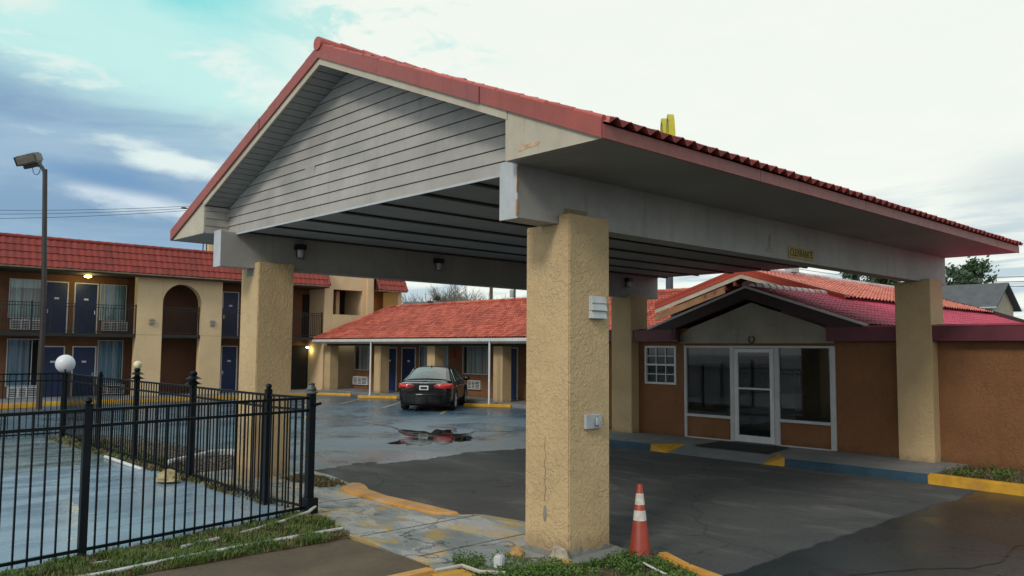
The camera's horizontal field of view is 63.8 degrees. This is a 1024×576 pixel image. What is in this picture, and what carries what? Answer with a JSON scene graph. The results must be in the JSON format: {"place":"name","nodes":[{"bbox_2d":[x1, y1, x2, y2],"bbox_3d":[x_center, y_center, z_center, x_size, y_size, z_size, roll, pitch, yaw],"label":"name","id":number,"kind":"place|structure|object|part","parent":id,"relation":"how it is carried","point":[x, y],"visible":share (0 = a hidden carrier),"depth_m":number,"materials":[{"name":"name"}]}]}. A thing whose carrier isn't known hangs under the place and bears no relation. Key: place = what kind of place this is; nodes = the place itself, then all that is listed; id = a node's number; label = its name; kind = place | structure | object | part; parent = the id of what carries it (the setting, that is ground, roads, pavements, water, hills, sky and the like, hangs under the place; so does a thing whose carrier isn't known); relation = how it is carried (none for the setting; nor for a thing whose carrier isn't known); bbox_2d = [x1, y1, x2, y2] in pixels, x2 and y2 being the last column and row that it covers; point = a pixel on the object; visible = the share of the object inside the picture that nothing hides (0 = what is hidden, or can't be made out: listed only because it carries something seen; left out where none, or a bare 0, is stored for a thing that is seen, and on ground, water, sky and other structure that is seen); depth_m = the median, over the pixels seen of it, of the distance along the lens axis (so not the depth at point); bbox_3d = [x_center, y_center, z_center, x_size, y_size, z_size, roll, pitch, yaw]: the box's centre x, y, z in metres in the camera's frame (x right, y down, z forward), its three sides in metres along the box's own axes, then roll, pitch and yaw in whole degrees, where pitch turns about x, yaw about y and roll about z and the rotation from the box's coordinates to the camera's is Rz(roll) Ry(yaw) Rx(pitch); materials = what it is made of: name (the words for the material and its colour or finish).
{"place":"outdoors","nodes":[
{"label":"outdoors","id":0,"kind":"place"},
{"bbox_2d":[0,210,185,218],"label":"power line","id":1,"kind":"object","parent":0,"point":[97,215],"visible":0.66,"depth_m":60.56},
{"bbox_2d":[15,206,185,210],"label":"power line","id":2,"kind":"object","parent":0,"point":[100,209],"visible":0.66,"depth_m":60.60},
{"bbox_2d":[47,208,181,213],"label":"power line","id":3,"kind":"object","parent":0,"point":[102,212],"visible":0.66,"depth_m":60.58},
{"bbox_2d":[0,232,407,397],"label":"motel building","id":4,"kind":"structure","parent":0,"point":[169,315],"depth_m":40.87,"materials":[{"name":"paint"}]},
{"bbox_2d":[4,338,38,386],"bbox_3d":[-22.700,3.452,38.148,1.330,2.200,0.095,4,-6,-43],"label":"window","id":5,"kind":"structure","parent":4,"relation":"in","point":[21,354],"depth_m":38.13,"materials":[{"name":"glass"}]},
{"bbox_2d":[7,278,40,318],"bbox_3d":[-22.675,0.500,38.372,1.400,1.840,0.095,4,-6,-43],"label":"window","id":6,"kind":"structure","parent":4,"relation":"in","point":[27,290],"depth_m":38.34,"materials":[{"name":"glass"}]},
{"bbox_2d":[43,346,64,396],"bbox_3d":[-21.805,3.946,39.005,1.030,2.395,0.065,4,-6,-43],"label":"door","id":7,"kind":"structure","parent":4,"relation":"in","point":[51,353],"depth_m":39.00,"materials":[{"name":"blue metal"}]},
{"bbox_2d":[45,281,68,332],"bbox_3d":[-21.747,0.907,39.267,1.010,2.455,0.065,4,-6,-43],"label":"door","id":8,"kind":"structure","parent":4,"relation":"in","point":[57,291],"depth_m":39.30,"materials":[{"name":"blue metal"}]},
{"bbox_2d":[70,346,96,395],"bbox_3d":[-20.804,4.023,39.944,1.080,2.395,0.065,4,-6,-43],"label":"door","id":9,"kind":"structure","parent":4,"relation":"in","point":[84,356],"depth_m":39.98,"materials":[{"name":"blue metal"}]},
{"bbox_2d":[72,282,98,332],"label":"door","id":10,"kind":"structure","parent":4,"relation":"in","point":[84,293],"depth_m":40.16,"materials":[{"name":"blue metal"}]},
{"bbox_2d":[96,340,123,383],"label":"window","id":11,"kind":"structure","parent":4,"relation":"in","point":[109,352],"depth_m":40.78,"materials":[{"name":"glass"}]},
{"bbox_2d":[99,284,126,320],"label":"window","id":12,"kind":"structure","parent":4,"relation":"in","point":[109,294],"depth_m":40.99,"materials":[{"name":"glass"}]},
{"bbox_2d":[220,346,237,389],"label":"door","id":13,"kind":"structure","parent":4,"relation":"in","point":[228,367],"depth_m":44.94,"materials":[{"name":"blue metal"}]},
{"bbox_2d":[222,291,238,335],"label":"door","id":14,"kind":"structure","parent":4,"relation":"in","point":[230,300],"depth_m":45.17,"materials":[{"name":"blue metal"}]},
{"bbox_2d":[137,539,428,575],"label":"brown slab","id":15,"kind":"structure","parent":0,"point":[353,558],"depth_m":9.21,"materials":[{"name":"concrete"}]},
{"bbox_2d":[69,453,501,574],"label":"leaf litter","id":16,"kind":"object","parent":15,"relation":"on","point":[304,546],"visible":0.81,"depth_m":10.44,"materials":[{"name":"brown plant"}]},
{"bbox_2d":[0,396,1023,575],"bbox_3d":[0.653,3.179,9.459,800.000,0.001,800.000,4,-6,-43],"label":"asphalt ground","id":17,"kind":"structure","parent":0,"point":[722,517],"depth_m":13.97,"materials":[{"name":"grey asphalt"}]},
{"bbox_2d":[0,403,35,408],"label":"wheel stop","id":18,"kind":"object","parent":17,"relation":"on","point":[17,406],"depth_m":32.38,"materials":[{"name":"yellow concrete"}]},
{"bbox_2d":[13,152,47,408],"bbox_3d":[-19.102,-0.376,32.589,1.505,10.259,0.655,0,-4,0],"label":"light pole","id":19,"kind":"object","parent":17,"relation":"on","point":[30,160],"visible":0.98,"depth_m":32.56,"materials":[{"name":"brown metal"}]},
{"bbox_2d":[49,435,233,472],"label":"planting bed soil","id":20,"kind":"structure","parent":17,"relation":"on","point":[180,456],"depth_m":18.36,"materials":[{"name":"brown soil"}]},
{"bbox_2d":[55,355,75,436],"bbox_3d":[-12.055,2.909,22.128,0.490,2.225,0.490,4,-6,-43],"label":"globe lamp","id":21,"kind":"object","parent":20,"relation":"on","point":[64,364],"visible":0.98,"depth_m":22.04,"materials":[{"name":"white glass"}]},
{"bbox_2d":[45,434,275,504],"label":"fence foot grass","id":22,"kind":"structure","parent":20,"relation":"on","point":[151,467],"depth_m":16.71,"materials":[{"name":"green plant"}]},
{"bbox_2d":[63,361,306,507],"bbox_3d":[-7.600,2.580,17.023,0.316,2.125,13.527,4,-6,-42],"label":"pool fence","id":23,"kind":"object","parent":20,"relation":"on","point":[193,383],"visible":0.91,"depth_m":15.15,"materials":[{"name":"black metal"}]},
{"bbox_2d":[0,438,287,571],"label":"pool deck","id":24,"kind":"structure","parent":17,"relation":"on","point":[8,488],"depth_m":12.56,"materials":[{"name":"concrete"}]},
{"bbox_2d":[0,373,61,438],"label":"pool fence","id":25,"kind":"object","parent":24,"relation":"on","point":[28,381],"visible":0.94,"depth_m":21.53,"materials":[{"name":"black metal"}]},
{"bbox_2d":[104,455,142,470],"bbox_3d":[-7.970,3.579,16.852,0.065,0.065,2.401,4,-6,-42],"label":"pipe","id":26,"kind":"object","parent":24,"relation":"on","point":[125,463],"visible":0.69,"depth_m":16.67,"materials":[{"name":"white plastic"}]},
{"bbox_2d":[156,469,180,481],"bbox_3d":[-6.122,3.318,14.639,0.438,0.199,0.527,4,-6,-43],"label":"rock","id":27,"kind":"object","parent":24,"relation":"on","point":[170,475],"visible":0.88,"depth_m":14.50,"materials":[{"name":"beige stone"}]},
{"bbox_2d":[3,393,306,405],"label":"motel kerb","id":28,"kind":"structure","parent":17,"relation":"on","point":[58,403],"depth_m":36.69,"materials":[{"name":"concrete"}]},
{"bbox_2d":[0,389,351,403],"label":"motel walk","id":29,"kind":"structure","parent":17,"relation":"on","point":[24,400],"depth_m":38.78,"materials":[{"name":"concrete"}]},
{"bbox_2d":[15,521,348,575],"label":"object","id":30,"kind":"structure","parent":17,"relation":"on","point":[336,539],"depth_m":9.86,"materials":[{"name":"brown soil"}]},
{"bbox_2d":[0,382,321,569],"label":"pool fence","id":31,"kind":"object","parent":30,"relation":"on","point":[308,500],"visible":0.92,"depth_m":10.03,"materials":[{"name":"black metal"}]},
{"bbox_2d":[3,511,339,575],"bbox_3d":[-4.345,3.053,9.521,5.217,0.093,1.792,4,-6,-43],"label":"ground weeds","id":32,"kind":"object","parent":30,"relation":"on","point":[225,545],"visible":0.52,"depth_m":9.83,"materials":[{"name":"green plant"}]},
{"bbox_2d":[0,510,348,575],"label":"grass","id":33,"kind":"structure","parent":30,"relation":"on","point":[128,555],"depth_m":9.62,"materials":[{"name":"green plant"}]},
{"bbox_2d":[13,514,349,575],"bbox_3d":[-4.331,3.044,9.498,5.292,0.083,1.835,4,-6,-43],"label":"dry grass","id":34,"kind":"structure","parent":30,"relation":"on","point":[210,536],"depth_m":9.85,"materials":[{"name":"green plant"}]},
{"bbox_2d":[79,527,343,575],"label":"pipe","id":35,"kind":"object","parent":30,"relation":"on","point":[146,564],"visible":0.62,"depth_m":9.08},
{"bbox_2d":[180,506,316,547],"bbox_3d":[-3.368,3.127,10.856,0.105,0.148,2.353,-2,-5,28],"label":"pipe","id":36,"kind":"object","parent":30,"relation":"on","point":[259,527],"visible":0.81,"depth_m":10.81,"materials":[{"name":"white plastic"}]},
{"bbox_2d":[168,449,233,464],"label":"white kerb","id":37,"kind":"structure","parent":17,"relation":"on","point":[204,454],"depth_m":18.23,"materials":[{"name":"white concrete"}]},
{"bbox_2d":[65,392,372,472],"bbox_3d":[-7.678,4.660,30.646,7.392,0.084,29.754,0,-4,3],"label":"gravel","id":38,"kind":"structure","parent":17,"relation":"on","point":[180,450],"depth_m":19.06,"materials":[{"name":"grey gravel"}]},
{"bbox_2d":[316,393,351,395],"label":"wheel stop","id":39,"kind":"object","parent":17,"relation":"on","point":[334,394],"visible":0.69,"depth_m":42.52,"materials":[{"name":"yellow concrete"}]},
{"bbox_2d":[358,395,397,398],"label":"wheel stop","id":40,"kind":"object","parent":17,"relation":"on","point":[376,397],"visible":1,"depth_m":40.39,"materials":[{"name":"yellow concrete"}]},
{"bbox_2d":[338,483,458,514],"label":"yellow kerb","id":41,"kind":"structure","parent":17,"relation":"on","point":[361,490],"depth_m":12.86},
{"bbox_2d":[182,465,617,573],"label":"walkway","id":42,"kind":"structure","parent":17,"relation":"on","point":[365,516],"depth_m":11.09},
{"bbox_2d":[279,473,343,486],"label":"grass","id":43,"kind":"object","parent":42,"relation":"on","point":[321,481],"visible":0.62,"depth_m":14.73,"materials":[{"name":"green plant"}]},
{"bbox_2d":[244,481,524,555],"bbox_3d":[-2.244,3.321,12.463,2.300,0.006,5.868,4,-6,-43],"label":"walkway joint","id":44,"kind":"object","parent":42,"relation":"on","point":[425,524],"visible":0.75,"depth_m":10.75,"materials":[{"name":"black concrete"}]},
{"bbox_2d":[494,554,504,567],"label":"block","id":45,"kind":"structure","parent":42,"relation":"on","point":[499,559],"depth_m":9.08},
{"bbox_2d":[508,546,525,557],"bbox_3d":[0.052,3.077,9.620,0.211,0.099,0.196,-1,-4,15],"label":"rock","id":46,"kind":"object","parent":42,"relation":"on","point":[518,551],"visible":0.91,"depth_m":9.56,"materials":[{"name":"stone"}]},
{"bbox_2d":[344,398,457,413],"bbox_3d":[-4.821,5.191,36.952,4.870,0.002,11.333,4,-6,-43],"label":"parking line","id":47,"kind":"object","parent":17,"relation":"on","point":[400,402],"visible":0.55,"depth_m":35.63,"materials":[{"name":"paint"}]},
{"bbox_2d":[402,294,421,303],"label":"bare tree","id":48,"kind":"object","parent":17,"relation":"on","point":[410,299],"visible":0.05,"depth_m":94.83,"materials":[{"name":"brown plant"}]},
{"bbox_2d":[388,567,437,575],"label":"worn kerb","id":49,"kind":"structure","parent":17,"relation":"on","point":[426,571],"depth_m":8.89,"materials":[{"name":"yellow concrete"}]},
{"bbox_2d":[403,301,438,304],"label":"house","id":50,"kind":"structure","parent":17,"relation":"on","point":[419,302],"depth_m":75.70,"materials":[{"name":"grey"}]},
{"bbox_2d":[321,388,525,407],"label":"wing walk","id":51,"kind":"structure","parent":17,"relation":"on","point":[513,403],"depth_m":40.13,"materials":[{"name":"concrete"}]},
{"bbox_2d":[312,287,690,403],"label":"motel wing","id":52,"kind":"structure","parent":51,"relation":"on","point":[481,344],"depth_m":40.59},
{"bbox_2d":[354,346,369,369],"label":"window","id":53,"kind":"structure","parent":52,"relation":"in","point":[362,353],"depth_m":47.16,"materials":[{"name":"glass"}]},
{"bbox_2d":[389,347,396,390],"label":"door","id":54,"kind":"structure","parent":52,"relation":"in","point":[392,350],"depth_m":44.94,"materials":[{"name":"blue metal"}]},
{"bbox_2d":[401,347,415,382],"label":"door","id":55,"kind":"structure","parent":52,"relation":"in","point":[408,355],"depth_m":44.00,"materials":[{"name":"blue metal"}]},
{"bbox_2d":[419,346,448,366],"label":"window","id":56,"kind":"structure","parent":52,"relation":"in","point":[422,349],"depth_m":42.84,"materials":[{"name":"glass"}]},
{"bbox_2d":[462,346,488,374],"bbox_3d":[-1.771,3.504,39.934,0.095,1.380,1.850,4,-6,-43],"label":"window","id":57,"kind":"structure","parent":52,"relation":"in","point":[475,358],"depth_m":39.93,"materials":[{"name":"glass"}]},
{"bbox_2d":[511,347,517,399],"bbox_3d":[-0.095,3.952,38.161,0.065,2.405,1.090,4,-6,-43],"label":"door","id":58,"kind":"structure","parent":52,"relation":"in","point":[514,350],"depth_m":37.92,"materials":[{"name":"blue metal"}]},
{"bbox_2d":[388,429,472,445],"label":"puddle","id":59,"kind":"object","parent":17,"relation":"on","point":[438,436],"visible":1,"depth_m":22.86,"materials":[{"name":"black liquid"}]},
{"bbox_2d":[399,365,469,409],"bbox_3d":[-3.262,4.159,35.053,2.708,1.801,5.802,0,-4,4],"label":"parked car","id":60,"kind":"object","parent":17,"relation":"on","point":[431,385],"visible":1,"depth_m":32.50,"materials":[{"name":"black paint"}]},
{"bbox_3d":[-3.365,3.464,33.464,1.571,0.465,1.144,0,-4,4],"label":"rear window","id":61,"kind":"part","parent":60,"relation":"part of","materials":[{"name":"grey glass"}]},
{"bbox_3d":[-2.334,3.717,35.471,0.308,0.501,1.499,0,-4,4],"label":"side window","id":62,"kind":"part","parent":60,"relation":"part of","materials":[{"name":"black glass"}]},
{"bbox_2d":[426,285,459,301],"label":"bare tree","id":63,"kind":"object","parent":17,"relation":"on","point":[445,293],"visible":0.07,"depth_m":101.81,"materials":[{"name":"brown plant"}]},
{"bbox_2d":[419,290,470,301],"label":"bare tree","id":64,"kind":"object","parent":17,"relation":"on","point":[442,296],"visible":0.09,"depth_m":98.05,"materials":[{"name":"brown plant"}]},
{"bbox_2d":[429,285,472,300],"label":"bare tree","id":65,"kind":"object","parent":17,"relation":"on","point":[444,293],"visible":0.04,"depth_m":104.45,"materials":[{"name":"brown plant"}]},
{"bbox_2d":[430,286,478,300],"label":"bare tree","id":66,"kind":"object","parent":17,"relation":"on","point":[460,292],"visible":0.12,"depth_m":104.63,"materials":[{"name":"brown plant"}]},
{"bbox_2d":[432,286,476,301],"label":"bare tree","id":67,"kind":"object","parent":17,"relation":"on","point":[455,295],"visible":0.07,"depth_m":90.63,"materials":[{"name":"brown plant"}]},
{"bbox_2d":[442,291,469,301],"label":"bare tree","id":68,"kind":"object","parent":17,"relation":"on","point":[455,298],"visible":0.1,"depth_m":89.32,"materials":[{"name":"brown plant"}]},
{"bbox_2d":[446,286,480,300],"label":"bare tree","id":69,"kind":"object","parent":17,"relation":"on","point":[453,293],"visible":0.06,"depth_m":95.56,"materials":[{"name":"brown plant"}]},
{"bbox_2d":[447,290,485,301],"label":"bare tree","id":70,"kind":"object","parent":17,"relation":"on","point":[473,298],"visible":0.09,"depth_m":86.97,"materials":[{"name":"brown plant"}]},
{"bbox_2d":[464,403,511,407],"bbox_3d":[-1.041,4.994,34.914,2.100,0.150,0.170,-1,-4,16],"label":"wheel stop","id":71,"kind":"object","parent":17,"relation":"on","point":[488,405],"visible":1,"depth_m":34.82,"materials":[{"name":"yellow concrete"}]},
{"bbox_2d":[489,288,492,299],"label":"utility pole","id":72,"kind":"object","parent":17,"relation":"on","point":[490,293],"visible":0.22,"depth_m":58.05,"materials":[{"name":"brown wood"}]},
{"bbox_2d":[510,289,515,297],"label":"utility pole","id":73,"kind":"object","parent":17,"relation":"on","point":[512,293],"visible":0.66,"depth_m":82.05,"materials":[{"name":"grey wood"}]},
{"bbox_2d":[450,551,696,575],"bbox_3d":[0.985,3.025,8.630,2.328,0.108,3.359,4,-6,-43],"label":"island grass","id":74,"kind":"structure","parent":17,"relation":"on","point":[636,571],"depth_m":9.04,"materials":[{"name":"green plant"}]},
{"bbox_2d":[432,564,504,575],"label":"curb","id":75,"kind":"structure","parent":74,"relation":"on","point":[458,572],"depth_m":8.76,"materials":[{"name":"yellow concrete"}]},
{"bbox_2d":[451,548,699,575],"bbox_3d":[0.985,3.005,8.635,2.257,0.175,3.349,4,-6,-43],"label":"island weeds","id":76,"kind":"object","parent":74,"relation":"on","point":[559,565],"visible":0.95,"depth_m":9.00,"materials":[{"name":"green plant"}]},
{"bbox_2d":[624,484,657,560],"bbox_3d":[1.503,2.724,9.672,0.360,0.830,0.360,-1,-5,23],"label":"traffic cone","id":77,"kind":"object","parent":74,"relation":"on","point":[639,543],"visible":0.92,"depth_m":9.60,"materials":[{"name":"orange plastic"}]},
{"bbox_2d":[642,562,666,574],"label":"pipe","id":78,"kind":"object","parent":74,"relation":"on","point":[652,567],"visible":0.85,"depth_m":8.96,"materials":[{"name":"white plastic"}]},
{"bbox_2d":[520,545,627,565],"bbox_3d":[0.702,3.189,9.890,1.058,0.100,1.039,4,-6,-43],"label":"pillar pad","id":79,"kind":"object","parent":17,"relation":"on","point":[592,555],"visible":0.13,"depth_m":9.67,"materials":[{"name":"concrete"}]},
{"bbox_2d":[549,545,569,560],"bbox_3d":[0.543,3.018,9.401,0.202,0.130,0.289,4,-6,-43],"label":"rock","id":80,"kind":"object","parent":79,"relation":"on","point":[559,552],"visible":0.85,"depth_m":9.32,"materials":[{"name":"beige stone"}]},
{"bbox_2d":[558,558,571,565],"bbox_3d":[0.606,3.083,9.283,0.136,0.084,0.193,4,-6,-43],"label":"rock","id":81,"kind":"object","parent":79,"relation":"on","point":[566,559],"visible":0.48,"depth_m":9.24,"materials":[{"name":"beige stone"}]},
{"bbox_2d":[170,36,1022,557],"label":"entrance canopy","id":82,"kind":"object","parent":17,"relation":"on","point":[344,160],"visible":1,"depth_m":12.53,"materials":[{"name":"beige paint"}]},
{"bbox_2d":[294,244,306,258],"bbox_3d":[-4.184,-0.719,16.271,0.200,0.280,0.170,4,-6,-43],"label":"wall lantern","id":83,"kind":"object","parent":82,"relation":"attached to","point":[300,248],"depth_m":16.21,"materials":[{"name":"grey metal"}]},
{"bbox_2d":[433,258,443,270],"bbox_3d":[-1.656,-0.523,18.641,0.200,0.280,0.170,4,-6,-43],"label":"wall lantern","id":84,"kind":"object","parent":82,"relation":"attached to","point":[438,262],"depth_m":18.58,"materials":[{"name":"grey metal"}]},
{"bbox_2d":[584,414,601,428],"bbox_3d":[0.981,1.593,9.817,0.290,0.170,0.085,4,-6,-43],"label":"outlet box","id":85,"kind":"object","parent":82,"relation":"attached to","point":[592,421],"visible":1,"depth_m":9.80,"materials":[{"name":"grey metal"}]},
{"bbox_2d":[589,296,606,318],"bbox_3d":[1.045,0.237,9.978,0.270,0.270,0.074,4,-6,-43],"label":"pillar light","id":86,"kind":"object","parent":82,"relation":"attached to","point":[597,307],"visible":1,"depth_m":9.94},
{"bbox_2d":[624,278,632,287],"bbox_3d":[3.304,-0.141,23.291,0.200,0.280,0.170,4,-6,-43],"label":"wall lantern","id":87,"kind":"object","parent":82,"relation":"attached to","point":[628,281],"depth_m":23.23,"materials":[{"name":"grey metal"}]},
{"bbox_2d":[788,246,813,261],"bbox_3d":[4.918,-0.577,13.983,0.890,0.195,0.014,4,-6,-43],"label":"clearance sign","id":88,"kind":"object","parent":82,"relation":"attached to","point":[800,253],"visible":1,"depth_m":13.96,"materials":[{"name":"yellow metal"}]},
{"bbox_2d":[298,417,1021,575],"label":"asphalt crack","id":89,"kind":"object","parent":17,"relation":"on","point":[1003,557],"visible":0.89,"depth_m":9.77,"materials":[{"name":"black asphalt"}]},
{"bbox_2d":[660,114,675,288],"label":"tower sign","id":90,"kind":"object","parent":17,"relation":"on","point":[667,125],"visible":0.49,"depth_m":84.95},
{"bbox_2d":[650,444,685,452],"bbox_3d":[3.855,3.919,20.238,0.752,0.176,0.534,4,-5,-37],"label":"ramp flare","id":91,"kind":"object","parent":17,"relation":"on","point":[665,448],"visible":1,"depth_m":20.11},
{"bbox_2d":[659,552,721,575],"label":"island kerb","id":92,"kind":"structure","parent":17,"relation":"on","point":[693,568],"depth_m":9.08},
{"bbox_2d":[668,444,775,463],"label":"walk ramp","id":93,"kind":"structure","parent":17,"relation":"on","point":[727,454],"depth_m":19.04,"materials":[{"name":"concrete"}]},
{"bbox_2d":[609,439,928,482],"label":"blue kerb","id":94,"kind":"structure","parent":17,"relation":"on","point":[870,472],"depth_m":16.73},
{"bbox_2d":[763,453,784,466],"bbox_3d":[5.897,3.769,18.043,0.730,0.176,0.510,4,-6,-43],"label":"ramp flare","id":95,"kind":"object","parent":17,"relation":"on","point":[777,460],"visible":1,"depth_m":17.82,"materials":[{"name":"yellow paint"}]},
{"bbox_2d":[609,429,967,473],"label":"office walk","id":96,"kind":"structure","parent":17,"relation":"on","point":[870,461],"depth_m":18.05,"materials":[{"name":"concrete"}]},
{"bbox_2d":[695,441,788,453],"bbox_3d":[5.555,3.799,19.679,1.330,0.014,2.100,4,-6,-43],"label":"doormat","id":97,"kind":"object","parent":96,"relation":"on","point":[746,447],"visible":1,"depth_m":19.65,"materials":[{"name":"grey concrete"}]},
{"bbox_2d":[609,268,1023,470],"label":"office building","id":98,"kind":"structure","parent":96,"relation":"on","point":[813,365],"depth_m":20.53,"materials":[{"name":"orange paint"}]},
{"bbox_2d":[645,346,676,384],"bbox_3d":[4.148,2.127,22.753,0.190,1.050,1.050,4,-6,-43],"label":"sash window","id":99,"kind":"structure","parent":98,"relation":"in","point":[660,361],"depth_m":22.85,"materials":[{"name":"white glass"}]},
{"bbox_2d":[734,349,774,444],"bbox_3d":[6.032,2.686,20.534,0.113,2.330,1.100,4,-6,-43],"label":"glass door","id":100,"kind":"structure","parent":98,"relation":"in","point":[738,437],"depth_m":20.49,"materials":[{"name":"silver metal"}]},
{"bbox_2d":[839,272,900,285],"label":"leafy tree","id":101,"kind":"object","parent":17,"relation":"on","point":[870,279],"visible":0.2,"depth_m":75.16,"materials":[{"name":"green plant"}]},
{"bbox_2d":[942,255,999,285],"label":"leafy tree","id":102,"kind":"object","parent":17,"relation":"on","point":[972,267],"visible":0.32,"depth_m":77.35,"materials":[{"name":"green plant"}]},
{"bbox_2d":[928,473,1023,495],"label":"planter kerb","id":103,"kind":"structure","parent":17,"relation":"on","point":[1009,488],"depth_m":14.79,"materials":[{"name":"yellow concrete"}]},
{"bbox_2d":[939,462,1023,483],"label":"planter grass","id":104,"kind":"structure","parent":17,"relation":"on","point":[1014,478],"depth_m":15.73,"materials":[{"name":"green plant"}]},
{"bbox_2d":[0,0,1023,318],"label":"sky","id":105,"kind":"structure","parent":0,"point":[913,104],"materials":[{"name":"white"}]},
{"bbox_2d":[801,269,1023,281],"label":"power line","id":106,"kind":"object","parent":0,"point":[865,277],"visible":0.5,"depth_m":85.41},
{"bbox_2d":[942,282,1021,319],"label":"house","id":107,"kind":"structure","parent":0,"point":[999,297],"depth_m":62.67,"materials":[{"name":"grey"}]},
{"bbox_2d":[946,276,1023,277],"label":"power line","id":108,"kind":"object","parent":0,"point":[979,277],"visible":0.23,"depth_m":71.56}
]}

